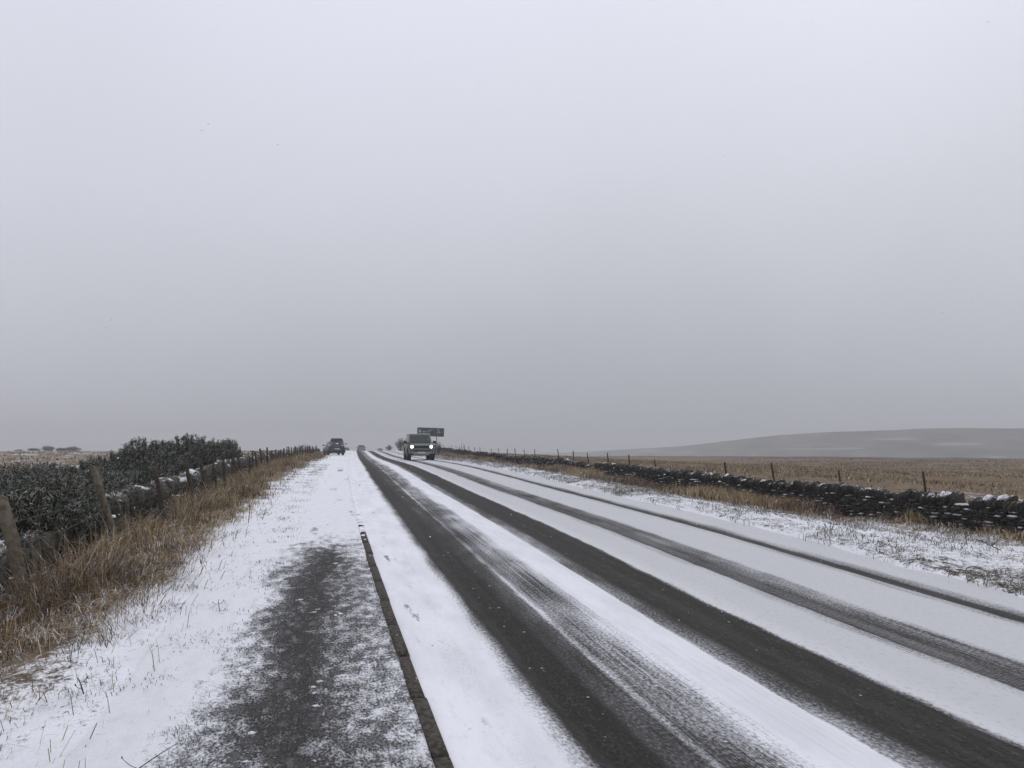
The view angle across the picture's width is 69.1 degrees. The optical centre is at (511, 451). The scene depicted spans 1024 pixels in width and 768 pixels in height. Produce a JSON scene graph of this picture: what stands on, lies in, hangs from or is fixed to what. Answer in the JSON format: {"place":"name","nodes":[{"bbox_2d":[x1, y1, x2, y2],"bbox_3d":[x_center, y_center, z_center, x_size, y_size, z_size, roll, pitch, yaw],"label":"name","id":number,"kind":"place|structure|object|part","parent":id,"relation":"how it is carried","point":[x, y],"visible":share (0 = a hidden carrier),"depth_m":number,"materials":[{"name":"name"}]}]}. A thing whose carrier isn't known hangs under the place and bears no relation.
{"place":"outdoors","nodes":[
{"label":"outdoors","id":0,"kind":"place"},
{"bbox_2d":[0,450,1023,767],"bbox_3d":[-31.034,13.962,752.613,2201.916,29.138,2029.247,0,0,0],"label":"ground","id":1,"kind":"structure","parent":0,"point":[126,654],"depth_m":9.46,"materials":[{"name":"white snow"}]},
{"bbox_2d":[0,463,55,497],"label":"gorse bush","id":2,"kind":"object","parent":1,"relation":"on","point":[4,470],"visible":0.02,"depth_m":12.61,"materials":[{"name":"green plant"}]},
{"bbox_2d":[26,447,41,450],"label":"moor shrub","id":3,"kind":"object","parent":1,"relation":"on","point":[34,449],"visible":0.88,"depth_m":249.52,"materials":[{"name":"grey plant"}]},
{"bbox_2d":[0,459,68,483],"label":"gorse bush","id":4,"kind":"object","parent":1,"relation":"on","point":[22,470],"visible":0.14,"depth_m":19.50,"materials":[{"name":"green plant"}]},
{"bbox_2d":[0,469,94,504],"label":"gorse bush","id":5,"kind":"object","parent":1,"relation":"on","point":[9,486],"visible":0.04,"depth_m":12.08,"materials":[{"name":"green plant"}]},
{"bbox_2d":[43,445,53,450],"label":"moor shrub","id":6,"kind":"object","parent":1,"relation":"on","point":[45,448],"visible":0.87,"depth_m":239.70,"materials":[{"name":"grey plant"}]},
{"bbox_2d":[0,479,101,573],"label":"gorse bush","id":7,"kind":"object","parent":1,"relation":"on","point":[31,501],"visible":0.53,"depth_m":10.39,"materials":[{"name":"green leaves"},{"name":"wood"},{"name":"snow"}]},
{"bbox_2d":[31,461,82,475],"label":"gorse bush","id":8,"kind":"object","parent":1,"relation":"on","point":[55,468],"visible":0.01,"depth_m":22.82,"materials":[{"name":"green plant"}]},
{"bbox_2d":[18,471,124,500],"bbox_3d":[-8.363,1.232,13.743,2.567,1.786,3.594,0,0,0],"label":"gorse bush","id":9,"kind":"object","parent":1,"relation":"on","point":[90,486],"visible":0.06,"depth_m":13.99,"materials":[{"name":"green plant"}]},
{"bbox_2d":[64,446,81,450],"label":"moor shrub","id":10,"kind":"object","parent":1,"relation":"on","point":[73,448],"visible":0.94,"depth_m":244.23,"materials":[{"name":"grey plant"}]},
{"bbox_2d":[75,676,87,693],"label":"dry stalk","id":11,"kind":"object","parent":1,"relation":"on","point":[80,684],"visible":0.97,"depth_m":5.03,"materials":[{"name":"plant"}]},
{"bbox_2d":[32,461,139,490],"bbox_3d":[-8.859,1.155,15.656,2.604,1.988,3.549,0,0,0],"label":"gorse bush","id":12,"kind":"object","parent":1,"relation":"on","point":[112,477],"visible":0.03,"depth_m":15.14,"materials":[{"name":"green plant"}]},
{"bbox_2d":[80,492,113,547],"bbox_3d":[-7.565,1.463,11.936,2.089,1.577,2.593,0,0,0],"label":"gorse bush","id":13,"kind":"object","parent":1,"relation":"on","point":[101,523],"visible":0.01,"depth_m":12.28,"materials":[{"name":"green plant"}]},
{"bbox_2d":[53,455,172,485],"bbox_3d":[-9.723,1.016,18.184,2.860,1.929,3.758,0,0,-30],"label":"gorse bush","id":14,"kind":"object","parent":1,"relation":"on","point":[140,476],"visible":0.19,"depth_m":18.46,"materials":[{"name":"green plant"}]},
{"bbox_2d":[78,436,193,477],"bbox_3d":[-10.433,0.713,20.721,2.926,2.324,4.025,0,0,0],"label":"gorse bush","id":15,"kind":"object","parent":1,"relation":"on","point":[125,456],"visible":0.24,"depth_m":20.24,"materials":[{"name":"green leaves"},{"name":"wood"},{"name":"snow"}]},
{"bbox_2d":[0,450,290,472],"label":"moor grass","id":16,"kind":"structure","parent":1,"relation":"on","point":[48,458],"depth_m":111.90,"materials":[{"name":"brown plant"}]},
{"bbox_2d":[0,445,316,612],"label":"post and wire fence","id":17,"kind":"object","parent":1,"relation":"on","point":[8,527],"visible":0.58,"depth_m":11.21,"materials":[{"name":"brown wood"}]},
{"bbox_2d":[0,448,319,614],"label":"dry stone wall","id":18,"kind":"structure","parent":1,"relation":"on","point":[129,495],"depth_m":13.81,"materials":[{"name":"grey stone"}]},
{"bbox_2d":[0,451,329,767],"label":"dead grass","id":19,"kind":"structure","parent":1,"relation":"on","point":[107,566],"depth_m":8.16,"materials":[{"name":"beige plant"}]},
{"bbox_2d":[129,436,203,468],"bbox_3d":[-11.772,0.682,24.878,2.759,2.430,4.189,0,0,-24],"label":"gorse bush","id":20,"kind":"object","parent":1,"relation":"on","point":[192,458],"visible":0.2,"depth_m":24.84,"materials":[{"name":"green plant"}]},
{"bbox_2d":[150,433,218,465],"bbox_3d":[-12.143,0.516,27.489,2.720,2.546,4.209,0,0,-24],"label":"gorse bush","id":21,"kind":"object","parent":1,"relation":"on","point":[204,450],"visible":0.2,"depth_m":27.18,"materials":[{"name":"green plant"}]},
{"bbox_2d":[181,435,230,461],"bbox_3d":[-12.461,0.401,29.739,2.534,2.286,4.687,0,0,-20],"label":"gorse bush","id":22,"kind":"object","parent":1,"relation":"on","point":[219,450],"visible":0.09,"depth_m":29.32,"materials":[{"name":"green plant"}]},
{"bbox_2d":[214,438,243,459],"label":"gorse bush","id":23,"kind":"object","parent":1,"relation":"on","point":[230,446],"visible":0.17,"depth_m":32.53,"materials":[{"name":"green plant"}]},
{"bbox_2d":[62,451,434,767],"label":"footpath","id":24,"kind":"structure","parent":1,"relation":"on","point":[332,691],"depth_m":5.52,"materials":[{"name":"white snow"}]},
{"bbox_2d":[121,743,176,767],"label":"dry stalk","id":25,"kind":"object","parent":24,"relation":"on","point":[149,760],"visible":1,"depth_m":3.93,"materials":[{"name":"plant"}]},
{"bbox_2d":[322,441,344,454],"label":"parked hatchback","id":26,"kind":"object","parent":24,"relation":"on","point":[338,447],"visible":0.98,"depth_m":79.98,"materials":[{"name":"paint"}]},
{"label":"rear window","id":27,"kind":"part","parent":26,"relation":"part of","materials":[{"name":"black glass"}]},
{"bbox_2d":[330,438,346,453],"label":"parked suv","id":28,"kind":"object","parent":24,"relation":"on","point":[337,439],"visible":0.2,"depth_m":90.66,"materials":[{"name":"paint"}]},
{"bbox_2d":[246,500,254,522],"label":"dry stalk","id":29,"kind":"object","parent":1,"relation":"on","point":[249,509],"visible":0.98,"depth_m":13.42,"materials":[{"name":"brown plant"}]},
{"bbox_2d":[295,444,315,454],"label":"bramble","id":30,"kind":"object","parent":1,"relation":"on","point":[309,449],"visible":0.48,"depth_m":60.68,"materials":[{"name":"brown plant"}]},
{"bbox_2d":[396,438,404,450],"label":"hawthorn","id":31,"kind":"object","parent":1,"relation":"on","point":[399,443],"visible":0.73,"depth_m":114.80,"materials":[{"name":"grey plant"}]},
{"bbox_2d":[348,451,453,767],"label":"kerb","id":32,"kind":"structure","parent":1,"relation":"on","point":[439,753],"depth_m":5.52,"materials":[{"name":"concrete"}]},
{"bbox_2d":[417,427,443,455],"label":"road sign","id":33,"kind":"object","parent":1,"relation":"on","point":[432,431],"visible":0.82,"depth_m":75.02,"materials":[{"name":"metal"}]},
{"bbox_2d":[435,442,442,454],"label":"hawthorn","id":34,"kind":"object","parent":1,"relation":"on","point":[439,448],"visible":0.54,"depth_m":87.86,"materials":[{"name":"grey plant"}]},
{"bbox_2d":[403,452,1023,594],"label":"grass tips","id":35,"kind":"object","parent":1,"relation":"on","point":[756,509],"depth_m":14.63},
{"bbox_2d":[459,445,998,491],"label":"post and wire fence","id":36,"kind":"object","parent":1,"relation":"on","point":[923,478],"visible":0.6,"depth_m":26.70,"materials":[{"name":"brown wood"}]},
{"bbox_2d":[435,451,1023,544],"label":"dead grass","id":37,"kind":"structure","parent":1,"relation":"on","point":[722,494],"depth_m":23.31,"materials":[{"name":"brown plant"}]},
{"bbox_2d":[437,447,1023,537],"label":"dry stone wall","id":38,"kind":"structure","parent":1,"relation":"on","point":[1006,511],"depth_m":19.14,"materials":[{"name":"black stone"}]},
{"bbox_2d":[489,452,1023,498],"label":"moor grass","id":39,"kind":"structure","parent":1,"relation":"on","point":[795,468],"depth_m":60.46,"materials":[{"name":"brown plant"}]},
{"bbox_2d":[0,0,1023,652],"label":"falling snow","id":40,"kind":"structure","parent":0,"point":[480,322],"depth_m":19.62,"materials":[{"name":"white snow"}]},
{"bbox_2d":[0,0,1023,453],"label":"sky","id":41,"kind":"structure","parent":0,"point":[256,74],"materials":[{"name":"grey"}]},
{"bbox_2d":[349,451,1023,767],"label":"road","id":42,"kind":"structure","parent":0,"point":[597,645],"depth_m":6.59,"materials":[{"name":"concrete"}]},
{"bbox_2d":[357,445,364,450],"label":"estate car","id":43,"kind":"object","parent":42,"relation":"on","point":[360,447],"visible":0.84,"depth_m":165.69,"materials":[{"name":"grey paint"}]},
{"bbox_2d":[403,434,435,459],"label":"offroad car","id":44,"kind":"object","parent":42,"relation":"on","point":[417,445],"visible":0.98,"depth_m":54.21,"materials":[{"name":"grey paint"}]},
{"bbox_2d":[536,428,1023,458],"bbox_3d":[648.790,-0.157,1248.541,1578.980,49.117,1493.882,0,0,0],"label":"hill","id":45,"kind":"structure","parent":0,"point":[980,443],"depth_m":734.34,"materials":[{"name":"grey"}]}
]}

